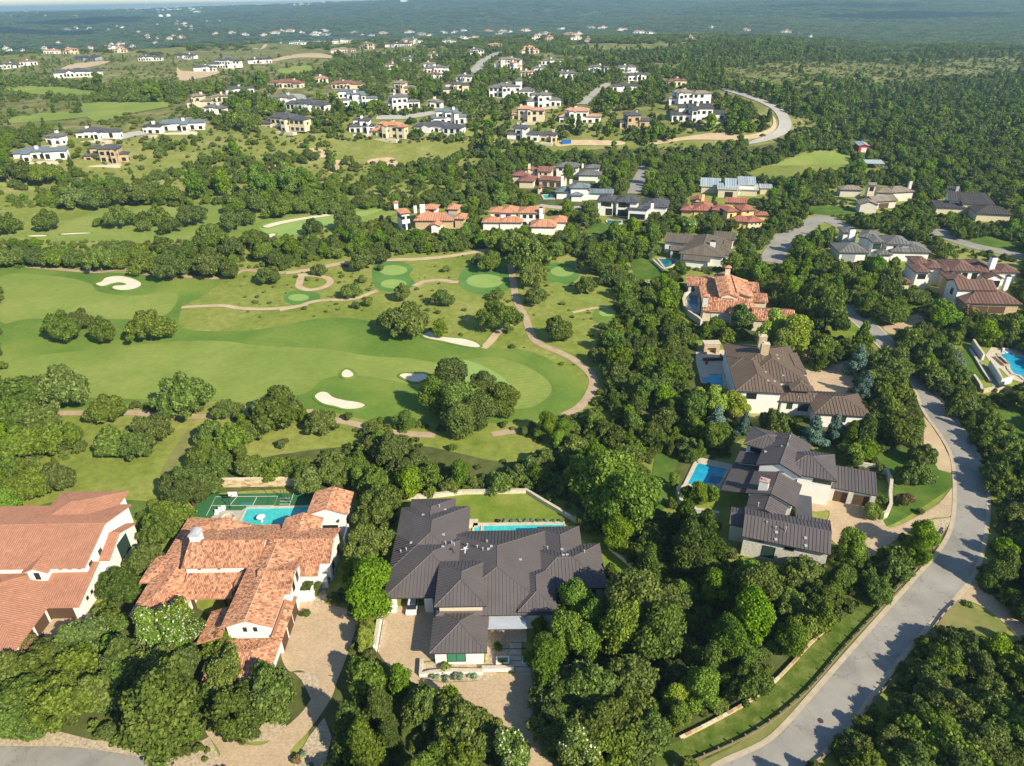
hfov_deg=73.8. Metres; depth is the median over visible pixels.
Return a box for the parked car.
[406,599,419,614]
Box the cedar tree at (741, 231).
[738,226,745,237]
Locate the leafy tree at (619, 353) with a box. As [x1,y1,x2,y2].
[606,344,633,366]
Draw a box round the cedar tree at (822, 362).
[813,351,829,372]
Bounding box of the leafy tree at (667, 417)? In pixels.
[662,414,672,430]
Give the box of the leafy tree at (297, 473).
[293,466,308,478]
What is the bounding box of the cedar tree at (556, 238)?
[552,235,558,243]
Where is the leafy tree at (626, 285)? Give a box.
[615,280,631,298]
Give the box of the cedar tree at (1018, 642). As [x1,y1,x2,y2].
[1012,634,1023,645]
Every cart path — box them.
[24,265,285,278]
[57,409,312,418]
[286,249,490,273]
[295,273,333,290]
[335,417,435,437]
[491,429,516,436]
[507,264,597,415]
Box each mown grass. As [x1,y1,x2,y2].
[0,182,396,242]
[0,262,586,422]
[259,209,382,234]
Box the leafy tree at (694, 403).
[682,392,708,419]
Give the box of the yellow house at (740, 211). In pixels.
[680,193,768,228]
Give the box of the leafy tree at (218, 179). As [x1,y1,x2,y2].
[209,168,231,193]
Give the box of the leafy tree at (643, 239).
[634,235,648,251]
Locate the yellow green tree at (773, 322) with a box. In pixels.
[754,307,785,344]
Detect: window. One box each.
[33,573,41,579]
[116,533,130,559]
[322,525,339,534]
[447,654,465,661]
[605,208,611,214]
[618,210,624,215]
[630,214,644,219]
[724,192,732,196]
[746,393,756,398]
[750,447,760,452]
[761,545,775,558]
[784,546,793,551]
[786,403,792,408]
[797,404,808,410]
[813,478,831,484]
[831,416,846,422]
[872,244,881,248]
[917,274,925,278]
[971,273,977,278]
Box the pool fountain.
[256,514,264,521]
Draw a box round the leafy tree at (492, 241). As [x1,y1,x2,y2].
[484,230,500,250]
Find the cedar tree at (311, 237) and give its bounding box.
[309,233,315,242]
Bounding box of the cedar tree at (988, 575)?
[975,559,1002,593]
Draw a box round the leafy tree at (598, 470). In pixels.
[568,448,635,525]
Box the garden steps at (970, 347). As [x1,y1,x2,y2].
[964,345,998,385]
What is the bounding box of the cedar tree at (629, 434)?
[626,428,637,439]
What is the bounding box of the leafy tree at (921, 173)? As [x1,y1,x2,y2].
[914,168,927,180]
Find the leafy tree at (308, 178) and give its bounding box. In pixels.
[299,171,315,190]
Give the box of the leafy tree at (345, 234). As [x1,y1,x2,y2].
[341,226,352,242]
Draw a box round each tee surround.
[284,291,319,304]
[372,261,414,291]
[458,262,509,293]
[548,263,578,284]
[593,308,618,323]
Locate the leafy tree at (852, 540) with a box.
[837,526,866,562]
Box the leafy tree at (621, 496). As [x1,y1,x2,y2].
[598,470,660,534]
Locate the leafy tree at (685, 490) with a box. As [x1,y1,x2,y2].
[679,485,692,498]
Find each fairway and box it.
[0,274,177,323]
[0,341,551,408]
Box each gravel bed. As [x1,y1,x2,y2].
[0,731,218,765]
[248,722,287,741]
[293,718,331,765]
[294,672,317,697]
[301,588,327,605]
[378,614,389,652]
[421,629,511,681]
[867,519,885,525]
[931,517,950,535]
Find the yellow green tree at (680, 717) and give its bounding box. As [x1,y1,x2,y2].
[668,697,691,728]
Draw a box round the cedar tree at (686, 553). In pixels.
[661,516,709,579]
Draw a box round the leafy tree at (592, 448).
[578,442,605,457]
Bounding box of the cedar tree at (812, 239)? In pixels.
[809,237,815,248]
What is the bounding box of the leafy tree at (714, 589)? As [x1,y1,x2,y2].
[700,566,732,605]
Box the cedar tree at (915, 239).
[913,229,918,241]
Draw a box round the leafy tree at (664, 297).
[655,287,678,311]
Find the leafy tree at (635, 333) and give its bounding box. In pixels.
[627,328,640,339]
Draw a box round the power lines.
[726,123,978,149]
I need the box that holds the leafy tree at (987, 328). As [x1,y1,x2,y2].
[971,318,1002,344]
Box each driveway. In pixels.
[44,613,91,637]
[95,740,116,746]
[206,601,358,765]
[378,605,555,765]
[804,360,853,392]
[812,488,952,555]
[883,313,927,333]
[958,579,1023,639]
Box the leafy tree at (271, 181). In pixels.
[263,173,280,189]
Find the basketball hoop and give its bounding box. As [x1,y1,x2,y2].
[227,492,236,508]
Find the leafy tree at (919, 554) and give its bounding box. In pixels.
[906,541,932,566]
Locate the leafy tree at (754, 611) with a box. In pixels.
[730,586,776,646]
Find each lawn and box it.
[39,500,146,515]
[456,493,571,521]
[582,223,609,233]
[585,530,629,572]
[630,257,661,280]
[652,452,678,509]
[809,204,855,214]
[827,321,859,339]
[854,302,920,318]
[877,447,952,525]
[930,602,1006,637]
[959,348,987,380]
[966,236,1023,251]
[997,406,1023,438]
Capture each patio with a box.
[211,508,244,520]
[681,457,732,490]
[696,350,727,388]
[986,347,1023,382]
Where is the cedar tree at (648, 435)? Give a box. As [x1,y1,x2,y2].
[638,421,655,446]
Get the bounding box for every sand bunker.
[25,234,48,237]
[58,232,92,234]
[94,275,142,290]
[261,213,333,227]
[312,390,367,410]
[339,368,356,378]
[397,372,429,383]
[421,330,482,348]
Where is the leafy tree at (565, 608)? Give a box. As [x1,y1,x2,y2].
[559,605,568,611]
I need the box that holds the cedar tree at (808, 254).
[802,249,812,261]
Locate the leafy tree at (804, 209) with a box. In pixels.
[798,202,810,219]
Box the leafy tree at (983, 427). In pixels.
[976,424,992,434]
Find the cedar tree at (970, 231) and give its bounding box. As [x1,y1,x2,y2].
[966,226,973,239]
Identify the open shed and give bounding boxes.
[863,159,884,166]
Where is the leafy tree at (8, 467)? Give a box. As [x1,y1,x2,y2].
[0,453,18,476]
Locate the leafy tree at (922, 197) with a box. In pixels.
[914,192,927,207]
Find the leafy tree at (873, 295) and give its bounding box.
[864,290,881,301]
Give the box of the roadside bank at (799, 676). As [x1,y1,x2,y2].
[654,602,878,765]
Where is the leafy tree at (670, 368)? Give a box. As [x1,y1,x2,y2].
[658,359,685,382]
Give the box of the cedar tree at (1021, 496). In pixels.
[1019,488,1023,501]
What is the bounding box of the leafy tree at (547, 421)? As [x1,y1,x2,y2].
[537,410,557,437]
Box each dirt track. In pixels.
[181,303,307,309]
[199,42,281,51]
[279,290,378,310]
[412,279,458,286]
[482,317,526,348]
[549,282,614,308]
[573,307,606,312]
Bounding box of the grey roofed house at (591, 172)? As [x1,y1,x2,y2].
[555,162,601,180]
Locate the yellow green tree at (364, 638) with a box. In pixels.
[355,626,374,651]
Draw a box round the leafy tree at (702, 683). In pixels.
[679,666,721,714]
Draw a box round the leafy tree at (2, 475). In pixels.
[0,468,4,481]
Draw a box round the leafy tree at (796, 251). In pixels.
[789,244,803,260]
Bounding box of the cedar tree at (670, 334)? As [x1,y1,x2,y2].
[659,327,674,344]
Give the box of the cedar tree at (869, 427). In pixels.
[852,412,878,455]
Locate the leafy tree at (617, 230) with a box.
[610,224,626,242]
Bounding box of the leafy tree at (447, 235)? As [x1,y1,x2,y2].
[440,228,455,244]
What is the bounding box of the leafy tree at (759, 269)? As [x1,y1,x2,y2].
[749,259,769,281]
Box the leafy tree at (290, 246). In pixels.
[283,236,298,255]
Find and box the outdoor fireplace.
[702,340,720,353]
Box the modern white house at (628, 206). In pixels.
[596,195,669,219]
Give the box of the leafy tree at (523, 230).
[517,225,531,235]
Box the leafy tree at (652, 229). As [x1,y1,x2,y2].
[646,223,659,238]
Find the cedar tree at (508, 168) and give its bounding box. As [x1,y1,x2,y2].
[506,165,512,176]
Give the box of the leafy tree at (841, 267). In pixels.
[831,258,850,280]
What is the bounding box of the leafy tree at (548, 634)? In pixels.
[532,630,554,648]
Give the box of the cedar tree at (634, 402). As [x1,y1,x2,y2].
[625,393,641,417]
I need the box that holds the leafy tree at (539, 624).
[531,616,547,633]
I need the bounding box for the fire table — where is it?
[994,356,1009,365]
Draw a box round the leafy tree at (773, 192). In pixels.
[767,187,779,198]
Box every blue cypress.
[707,405,727,423]
[733,412,750,435]
[798,415,830,447]
[821,414,844,446]
[841,344,869,378]
[846,370,875,398]
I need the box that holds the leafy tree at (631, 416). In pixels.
[623,409,641,430]
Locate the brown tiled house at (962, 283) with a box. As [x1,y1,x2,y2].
[902,255,1022,313]
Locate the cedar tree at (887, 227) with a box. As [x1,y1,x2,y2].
[882,223,889,233]
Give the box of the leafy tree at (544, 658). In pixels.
[522,635,565,686]
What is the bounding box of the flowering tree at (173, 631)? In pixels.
[146,606,190,649]
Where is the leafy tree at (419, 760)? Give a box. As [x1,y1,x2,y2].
[404,750,436,765]
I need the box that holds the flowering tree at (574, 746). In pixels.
[555,720,601,765]
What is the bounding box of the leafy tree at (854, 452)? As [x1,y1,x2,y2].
[837,442,866,464]
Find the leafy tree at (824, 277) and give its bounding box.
[818,273,832,282]
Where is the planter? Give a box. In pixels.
[496,656,508,664]
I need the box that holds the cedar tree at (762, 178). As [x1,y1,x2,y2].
[757,173,764,184]
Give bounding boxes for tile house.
[0,491,137,652]
[128,486,353,683]
[685,265,794,330]
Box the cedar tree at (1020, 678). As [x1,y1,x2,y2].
[1012,668,1023,686]
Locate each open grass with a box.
[6,86,96,94]
[6,112,89,122]
[81,102,170,120]
[277,65,313,73]
[768,148,851,165]
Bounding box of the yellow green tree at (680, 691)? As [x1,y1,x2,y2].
[661,682,690,705]
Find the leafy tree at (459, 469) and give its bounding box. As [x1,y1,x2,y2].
[450,459,469,485]
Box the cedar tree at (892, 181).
[890,176,895,185]
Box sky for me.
[0,0,364,10]
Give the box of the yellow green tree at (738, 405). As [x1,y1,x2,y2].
[725,390,751,418]
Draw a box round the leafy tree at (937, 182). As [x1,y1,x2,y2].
[930,176,943,188]
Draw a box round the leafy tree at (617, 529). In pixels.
[601,513,634,555]
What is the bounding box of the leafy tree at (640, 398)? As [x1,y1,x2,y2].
[629,391,645,404]
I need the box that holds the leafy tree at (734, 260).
[720,251,743,274]
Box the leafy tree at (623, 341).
[612,337,631,346]
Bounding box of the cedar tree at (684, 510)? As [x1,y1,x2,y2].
[665,498,698,538]
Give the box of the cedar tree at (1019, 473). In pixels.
[1013,463,1023,487]
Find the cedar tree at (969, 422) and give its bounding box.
[960,411,976,429]
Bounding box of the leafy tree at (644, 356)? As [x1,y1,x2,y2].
[634,346,656,368]
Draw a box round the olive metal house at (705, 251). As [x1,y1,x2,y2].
[663,231,736,268]
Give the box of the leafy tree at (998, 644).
[980,631,1013,665]
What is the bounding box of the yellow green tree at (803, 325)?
[776,313,814,350]
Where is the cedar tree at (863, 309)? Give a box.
[856,296,869,317]
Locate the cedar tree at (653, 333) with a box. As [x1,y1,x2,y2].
[650,330,656,340]
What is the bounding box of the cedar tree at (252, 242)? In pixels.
[249,238,254,251]
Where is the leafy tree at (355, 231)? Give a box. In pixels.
[349,224,364,241]
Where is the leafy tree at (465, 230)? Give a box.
[459,224,471,236]
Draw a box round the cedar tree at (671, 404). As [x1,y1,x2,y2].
[665,399,677,413]
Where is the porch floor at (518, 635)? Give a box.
[504,630,526,641]
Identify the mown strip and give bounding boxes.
[159,429,196,480]
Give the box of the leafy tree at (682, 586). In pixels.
[669,579,694,599]
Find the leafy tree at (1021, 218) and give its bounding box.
[1019,213,1023,224]
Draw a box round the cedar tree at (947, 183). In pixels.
[944,181,949,188]
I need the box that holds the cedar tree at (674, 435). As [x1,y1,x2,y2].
[669,427,682,442]
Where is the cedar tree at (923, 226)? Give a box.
[920,220,927,232]
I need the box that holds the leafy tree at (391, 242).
[387,237,397,251]
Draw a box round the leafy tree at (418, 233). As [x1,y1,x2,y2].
[410,228,423,242]
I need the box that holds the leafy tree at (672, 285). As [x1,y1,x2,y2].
[660,279,679,292]
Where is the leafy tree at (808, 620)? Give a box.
[791,608,825,641]
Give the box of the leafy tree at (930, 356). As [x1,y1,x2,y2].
[917,353,936,363]
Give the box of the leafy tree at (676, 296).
[671,292,680,305]
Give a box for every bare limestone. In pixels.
[310,148,325,157]
[326,160,340,172]
[367,157,397,165]
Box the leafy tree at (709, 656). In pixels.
[693,639,723,671]
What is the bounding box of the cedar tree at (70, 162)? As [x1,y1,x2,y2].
[66,157,73,168]
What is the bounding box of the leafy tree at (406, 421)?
[391,409,416,430]
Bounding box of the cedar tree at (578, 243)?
[574,237,580,247]
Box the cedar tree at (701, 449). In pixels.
[695,439,706,460]
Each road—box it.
[0,746,167,765]
[117,130,146,139]
[291,94,306,99]
[376,111,435,118]
[471,52,501,72]
[538,204,580,208]
[577,83,610,103]
[627,165,648,193]
[721,88,791,143]
[722,300,986,765]
[761,228,810,262]
[773,215,849,237]
[930,227,950,233]
[934,233,1023,259]
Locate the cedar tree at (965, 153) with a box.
[961,148,969,156]
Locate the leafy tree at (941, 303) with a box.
[930,298,955,319]
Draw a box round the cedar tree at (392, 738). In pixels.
[375,721,406,758]
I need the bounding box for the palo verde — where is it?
[863,502,884,519]
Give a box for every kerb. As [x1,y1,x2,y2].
[710,317,956,765]
[804,302,990,765]
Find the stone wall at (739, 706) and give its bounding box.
[679,629,827,738]
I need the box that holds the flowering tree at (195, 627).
[184,615,206,643]
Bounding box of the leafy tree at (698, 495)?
[688,481,708,504]
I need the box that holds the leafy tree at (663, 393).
[654,384,674,405]
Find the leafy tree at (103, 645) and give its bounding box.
[98,634,123,654]
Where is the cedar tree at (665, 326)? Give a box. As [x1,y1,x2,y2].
[659,320,668,333]
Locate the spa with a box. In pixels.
[709,475,722,482]
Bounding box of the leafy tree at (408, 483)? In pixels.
[394,464,421,498]
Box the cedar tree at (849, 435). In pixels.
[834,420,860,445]
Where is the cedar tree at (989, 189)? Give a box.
[986,186,992,195]
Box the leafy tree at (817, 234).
[806,229,823,247]
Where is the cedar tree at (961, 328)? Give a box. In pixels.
[954,324,966,345]
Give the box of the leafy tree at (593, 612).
[578,597,607,633]
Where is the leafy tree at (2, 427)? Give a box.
[0,422,6,435]
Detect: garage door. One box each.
[34,613,49,635]
[48,608,76,618]
[282,629,288,651]
[287,614,293,635]
[292,602,297,621]
[832,491,847,502]
[841,255,855,261]
[851,494,869,505]
[878,203,888,208]
[975,306,988,311]
[988,306,1005,313]
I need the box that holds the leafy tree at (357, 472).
[350,466,366,489]
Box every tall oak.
[417,375,442,416]
[433,357,467,384]
[438,380,478,411]
[440,401,477,439]
[463,393,499,430]
[469,370,496,391]
[470,379,489,394]
[487,381,520,417]
[598,597,647,655]
[604,566,666,612]
[631,599,687,660]
[658,581,692,609]
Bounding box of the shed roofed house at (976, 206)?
[930,185,1012,221]
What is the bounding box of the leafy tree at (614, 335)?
[602,329,621,349]
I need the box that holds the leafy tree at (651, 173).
[644,167,655,180]
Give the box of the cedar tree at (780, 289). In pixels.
[777,286,783,295]
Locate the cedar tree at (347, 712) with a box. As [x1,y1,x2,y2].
[330,700,374,761]
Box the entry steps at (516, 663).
[510,643,530,673]
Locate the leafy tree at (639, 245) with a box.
[633,239,644,258]
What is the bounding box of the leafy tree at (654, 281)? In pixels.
[648,277,660,288]
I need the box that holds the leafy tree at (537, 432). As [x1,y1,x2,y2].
[533,426,544,438]
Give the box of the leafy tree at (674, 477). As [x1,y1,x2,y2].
[667,471,680,489]
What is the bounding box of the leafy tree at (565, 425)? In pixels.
[552,418,573,435]
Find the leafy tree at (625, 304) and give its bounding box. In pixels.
[617,293,635,313]
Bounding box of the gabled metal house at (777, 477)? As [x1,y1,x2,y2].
[721,426,876,566]
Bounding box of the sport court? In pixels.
[193,487,313,517]
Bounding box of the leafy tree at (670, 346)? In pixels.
[660,340,677,356]
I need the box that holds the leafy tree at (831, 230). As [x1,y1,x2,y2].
[822,227,838,239]
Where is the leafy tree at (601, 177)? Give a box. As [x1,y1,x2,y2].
[597,175,604,184]
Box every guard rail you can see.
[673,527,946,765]
[817,674,898,761]
[927,600,958,636]
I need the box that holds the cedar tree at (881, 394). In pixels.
[877,391,884,397]
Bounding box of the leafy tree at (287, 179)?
[276,160,297,192]
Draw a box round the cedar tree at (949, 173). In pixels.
[945,169,951,177]
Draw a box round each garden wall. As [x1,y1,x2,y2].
[373,612,382,651]
[408,488,577,523]
[419,659,482,676]
[482,665,513,671]
[609,548,633,566]
[652,259,663,270]
[676,486,718,519]
[682,290,702,325]
[858,462,893,519]
[969,349,991,382]
[971,339,985,359]
[972,374,1005,392]
[988,360,1013,385]
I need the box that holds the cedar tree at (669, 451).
[664,439,674,456]
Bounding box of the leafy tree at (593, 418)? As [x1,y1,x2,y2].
[584,411,601,430]
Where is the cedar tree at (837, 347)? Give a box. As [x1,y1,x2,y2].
[834,345,839,352]
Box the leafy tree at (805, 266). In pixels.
[798,258,812,275]
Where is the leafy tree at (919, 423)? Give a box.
[912,418,926,433]
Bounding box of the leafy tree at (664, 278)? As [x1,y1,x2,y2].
[658,273,671,290]
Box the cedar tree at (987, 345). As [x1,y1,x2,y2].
[982,337,991,347]
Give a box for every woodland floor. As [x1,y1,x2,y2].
[39,596,310,740]
[124,444,674,570]
[309,621,529,765]
[477,149,694,233]
[566,523,949,761]
[613,36,1023,58]
[628,325,923,487]
[686,283,890,445]
[707,85,1023,176]
[874,666,1020,744]
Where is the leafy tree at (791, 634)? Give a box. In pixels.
[775,616,808,657]
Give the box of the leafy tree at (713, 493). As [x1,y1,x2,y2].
[707,484,719,501]
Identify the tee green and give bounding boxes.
[288,294,308,300]
[379,265,406,274]
[381,279,406,287]
[466,274,503,287]
[550,266,573,275]
[599,309,615,315]
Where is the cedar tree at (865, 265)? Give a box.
[862,256,871,269]
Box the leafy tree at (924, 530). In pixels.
[904,518,941,550]
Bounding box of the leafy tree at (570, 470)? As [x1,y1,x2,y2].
[563,454,585,481]
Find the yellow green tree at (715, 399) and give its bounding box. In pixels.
[704,385,727,414]
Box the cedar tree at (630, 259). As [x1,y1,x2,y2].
[628,253,632,262]
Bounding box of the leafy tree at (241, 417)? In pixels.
[236,413,249,424]
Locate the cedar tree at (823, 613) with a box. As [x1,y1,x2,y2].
[810,598,837,640]
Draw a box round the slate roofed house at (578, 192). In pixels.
[555,175,613,201]
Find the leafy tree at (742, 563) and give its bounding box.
[734,555,761,567]
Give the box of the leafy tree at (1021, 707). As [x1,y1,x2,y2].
[1018,704,1023,719]
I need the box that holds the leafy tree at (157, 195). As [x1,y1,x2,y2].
[151,189,165,204]
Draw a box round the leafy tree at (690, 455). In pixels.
[680,447,698,462]
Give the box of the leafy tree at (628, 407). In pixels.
[620,404,635,413]
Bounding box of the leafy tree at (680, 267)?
[674,260,686,275]
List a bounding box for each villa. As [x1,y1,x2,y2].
[0,61,20,68]
[11,145,69,164]
[19,59,37,65]
[42,48,60,53]
[42,129,67,146]
[53,68,102,77]
[62,46,79,53]
[73,55,102,60]
[73,125,122,143]
[81,142,130,167]
[107,43,115,49]
[113,45,127,52]
[137,54,163,60]
[141,120,164,137]
[158,117,205,134]
[175,53,197,59]
[185,91,213,108]
[192,64,216,71]
[202,101,227,113]
[208,57,242,68]
[210,91,227,102]
[224,84,253,93]
[247,57,271,63]
[259,111,310,135]
[268,78,304,88]
[272,92,295,104]
[285,98,331,111]
[289,40,308,44]
[315,74,328,82]
[326,87,357,98]
[330,47,355,52]
[330,79,362,88]
[331,38,352,43]
[341,89,377,105]
[348,115,375,136]
[360,41,373,48]
[369,119,408,142]
[383,92,420,110]
[384,61,397,69]
[385,42,411,47]
[388,79,416,93]
[393,200,467,232]
[399,37,414,43]
[407,37,422,42]
[413,119,465,137]
[421,60,435,67]
[423,64,448,72]
[425,96,443,107]
[428,70,441,78]
[430,106,466,123]
[442,38,456,42]
[443,79,468,95]
[455,72,473,81]
[469,47,483,54]
[488,42,501,46]
[488,78,534,97]
[493,56,522,66]
[506,122,541,144]
[508,59,522,69]
[511,103,545,124]
[511,162,567,193]
[521,44,539,53]
[521,68,533,77]
[526,90,561,108]
[531,34,539,39]
[533,64,544,70]
[539,128,557,145]
[541,57,561,64]
[545,34,553,40]
[558,105,601,127]
[559,69,577,77]
[570,33,581,39]
[589,63,608,71]
[612,81,638,91]
[615,63,635,72]
[618,109,651,131]
[626,71,650,80]
[632,30,644,33]
[666,76,687,85]
[666,87,712,104]
[670,102,725,125]
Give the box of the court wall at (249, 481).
[221,477,292,486]
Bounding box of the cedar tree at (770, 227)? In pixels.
[766,224,773,232]
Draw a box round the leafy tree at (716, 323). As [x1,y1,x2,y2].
[710,316,722,329]
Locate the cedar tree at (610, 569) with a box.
[602,562,617,590]
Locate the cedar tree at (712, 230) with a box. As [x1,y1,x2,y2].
[706,223,716,234]
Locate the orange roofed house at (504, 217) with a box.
[481,205,567,234]
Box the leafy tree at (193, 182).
[182,167,205,199]
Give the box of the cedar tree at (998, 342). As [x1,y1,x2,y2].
[994,336,1002,348]
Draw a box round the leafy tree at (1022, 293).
[1019,287,1023,301]
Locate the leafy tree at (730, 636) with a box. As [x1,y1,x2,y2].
[712,611,750,659]
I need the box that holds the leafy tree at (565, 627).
[549,608,582,658]
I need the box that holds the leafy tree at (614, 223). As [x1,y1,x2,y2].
[608,220,618,230]
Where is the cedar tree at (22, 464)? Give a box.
[13,457,37,477]
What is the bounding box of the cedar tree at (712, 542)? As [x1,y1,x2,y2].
[695,508,727,564]
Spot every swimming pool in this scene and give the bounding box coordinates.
[239,505,308,524]
[472,521,564,530]
[541,194,554,198]
[605,219,622,223]
[656,258,678,268]
[683,460,729,487]
[685,294,699,313]
[699,373,725,386]
[996,349,1023,379]
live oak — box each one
[0,159,14,179]
[0,212,24,233]
[0,248,21,266]
[0,375,50,403]
[0,397,24,430]
[0,424,47,459]
[0,476,27,499]
[0,647,39,685]
[0,673,45,715]
[0,700,24,739]
[12,160,30,181]
[13,467,47,498]
[13,710,52,741]
[14,637,73,677]
[16,399,63,427]
[19,246,44,265]
[23,666,92,733]
[27,162,63,184]
[31,208,59,230]
[31,421,83,454]
[32,363,90,407]
[37,461,76,496]
[39,245,66,266]
[39,309,79,341]
[47,641,101,674]
[52,614,108,652]
[56,185,85,207]
[61,248,83,267]
[63,669,121,716]
[66,307,94,330]
[81,245,114,270]
[81,393,126,422]
[82,185,106,208]
[87,315,115,342]
[92,424,129,455]
[95,565,141,606]
[97,634,145,670]
[97,659,129,712]
[101,204,135,226]
[102,183,131,203]
[108,241,127,255]
[113,674,140,720]
[116,431,156,460]
[118,641,181,684]
[121,182,150,204]
[122,542,164,573]
[123,309,177,340]
[124,243,150,259]
[128,412,174,444]
[134,210,147,222]
[134,514,181,547]
[140,500,197,527]
[143,181,164,196]
[145,203,169,223]
[148,371,216,418]
[149,253,193,278]
[150,235,175,253]
[157,217,183,232]
[157,473,177,499]
[160,183,184,201]
[163,479,194,504]
[169,643,202,678]
[170,461,210,480]
[175,203,207,224]
[175,240,198,257]
[181,479,210,503]
[186,439,218,463]
[187,472,224,493]
[191,223,225,245]
[192,252,225,275]
[193,419,220,443]
[196,679,212,708]
[197,223,228,247]
[201,630,235,662]
[202,641,241,698]
[204,677,266,742]
[207,451,234,477]
[210,399,244,418]
[211,422,250,454]
[218,236,244,254]
[219,205,241,230]
[219,257,238,277]
[222,195,246,211]
[231,715,261,744]
[234,455,263,476]
[235,206,255,224]
[239,231,267,243]
[239,420,263,441]
[242,229,269,240]
[244,190,267,212]
[246,659,296,725]
[249,385,303,432]
[252,239,273,261]
[255,267,280,283]
[258,456,290,481]
[260,205,280,217]
[266,249,287,264]
[269,194,290,217]
[281,461,317,479]
[288,197,308,213]
[292,467,321,494]
[298,191,317,206]
[302,217,323,232]
[304,409,339,434]
[310,264,327,275]
[312,189,331,201]
[317,452,352,486]
[330,191,348,202]
[333,209,362,228]
[339,282,362,297]
[341,450,369,481]
[342,524,396,560]
[347,655,387,705]
[349,248,375,269]
[350,481,402,528]
[351,194,367,206]
[356,465,395,500]
[368,243,391,263]
[372,432,409,464]
[375,308,394,327]
[381,300,431,336]
[385,457,419,487]
[393,282,410,300]
[400,680,442,731]
[419,460,443,487]
[426,736,454,765]
[429,289,455,305]
[431,693,495,754]
[442,739,485,765]
[471,253,480,264]
[474,298,523,329]
[477,250,502,270]
[486,287,504,299]
[498,231,528,253]
[506,237,551,269]
[519,263,549,284]
[521,455,552,482]
[524,701,578,752]
[525,282,547,303]
[527,674,577,724]
[533,448,556,468]
[545,315,573,339]
[554,444,579,466]
[558,659,621,707]
[567,483,582,498]
[570,697,625,755]
[574,235,596,247]
[574,276,597,292]
[576,248,607,271]
[584,721,645,765]
[599,653,660,697]
[608,685,658,725]
[629,735,663,765]
[635,704,672,759]
[655,658,688,685]
[685,582,702,605]
[693,212,704,221]
[699,421,735,448]
[701,620,718,642]
[703,212,724,229]
[718,667,737,687]
[722,218,739,231]
[724,662,775,707]
[731,303,755,329]
[758,408,791,432]
[769,564,781,575]
[771,586,806,618]
[780,554,827,590]
[786,280,847,313]
[803,581,837,610]
[806,301,850,331]
[827,563,857,586]
[831,544,871,567]
[833,730,875,755]
[835,443,865,467]
[843,270,882,288]
[843,745,886,765]
[860,575,894,605]
[862,405,882,420]
[867,344,915,377]
[870,301,906,324]
[870,395,906,417]
[872,266,907,290]
[872,375,912,398]
[873,554,912,583]
[874,545,914,573]
[874,723,910,750]
[875,410,922,448]
[877,744,894,765]
[883,288,910,302]
[887,692,930,737]
[891,298,911,316]
[891,739,938,765]
[894,460,938,484]
[894,706,994,765]
[904,402,925,420]
[905,657,956,688]
[906,285,926,303]
[907,443,938,465]
[912,678,982,722]
[913,635,933,649]
[918,288,931,303]
[918,338,941,356]
[921,642,967,688]
[930,625,981,661]
[933,744,983,765]
[936,379,955,396]
[939,359,960,377]
[950,365,973,384]
[956,718,1011,764]
[958,676,1019,723]
[961,382,976,391]
[963,650,996,680]
[975,407,1005,427]
[977,460,1008,482]
[983,465,1022,498]
[983,696,1023,743]
[993,650,1023,678]
[993,743,1023,765]
[995,502,1023,529]
[996,431,1023,455]
[1008,596,1023,619]
[1009,644,1023,657]
[1011,742,1023,754]
[1013,687,1023,704]
[1015,532,1023,553]
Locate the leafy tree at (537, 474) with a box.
[528,465,545,485]
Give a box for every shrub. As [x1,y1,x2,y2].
[11,199,22,205]
[19,633,38,651]
[92,217,103,225]
[135,220,151,231]
[177,744,190,757]
[192,743,205,752]
[291,754,301,763]
[299,609,310,616]
[300,580,322,594]
[300,750,305,758]
[307,254,316,260]
[351,301,359,308]
[357,274,367,282]
[362,296,372,305]
[376,264,383,270]
[380,201,387,206]
[405,161,413,167]
[429,669,439,679]
[440,661,451,673]
[442,674,448,682]
[448,443,457,450]
[451,671,463,679]
[466,672,477,678]
[493,641,502,650]
[497,169,506,174]
[543,242,551,249]
[587,347,605,362]
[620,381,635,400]
[652,187,663,197]
[659,222,669,227]
[668,321,679,326]
[800,353,809,363]
[808,335,813,343]
[852,343,871,351]
[894,493,915,505]
[954,349,963,357]
[954,356,966,362]
[961,304,979,316]
[977,162,987,168]
[983,228,992,233]
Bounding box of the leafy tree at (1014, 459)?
[991,451,1023,473]
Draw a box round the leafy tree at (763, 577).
[730,561,783,600]
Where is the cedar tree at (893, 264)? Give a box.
[889,261,895,267]
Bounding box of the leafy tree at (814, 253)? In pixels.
[811,249,819,262]
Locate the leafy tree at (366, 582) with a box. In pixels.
[343,555,393,620]
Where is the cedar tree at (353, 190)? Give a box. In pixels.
[350,183,357,194]
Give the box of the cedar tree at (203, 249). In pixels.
[200,243,208,253]
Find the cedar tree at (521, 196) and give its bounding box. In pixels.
[518,191,525,199]
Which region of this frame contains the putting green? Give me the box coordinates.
[435,359,509,388]
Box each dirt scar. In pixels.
[61,61,109,68]
[177,67,218,80]
[272,53,332,60]
[554,140,624,146]
[650,116,776,143]
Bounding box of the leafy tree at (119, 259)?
[112,253,126,268]
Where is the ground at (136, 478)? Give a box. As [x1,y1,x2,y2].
[0,0,1023,765]

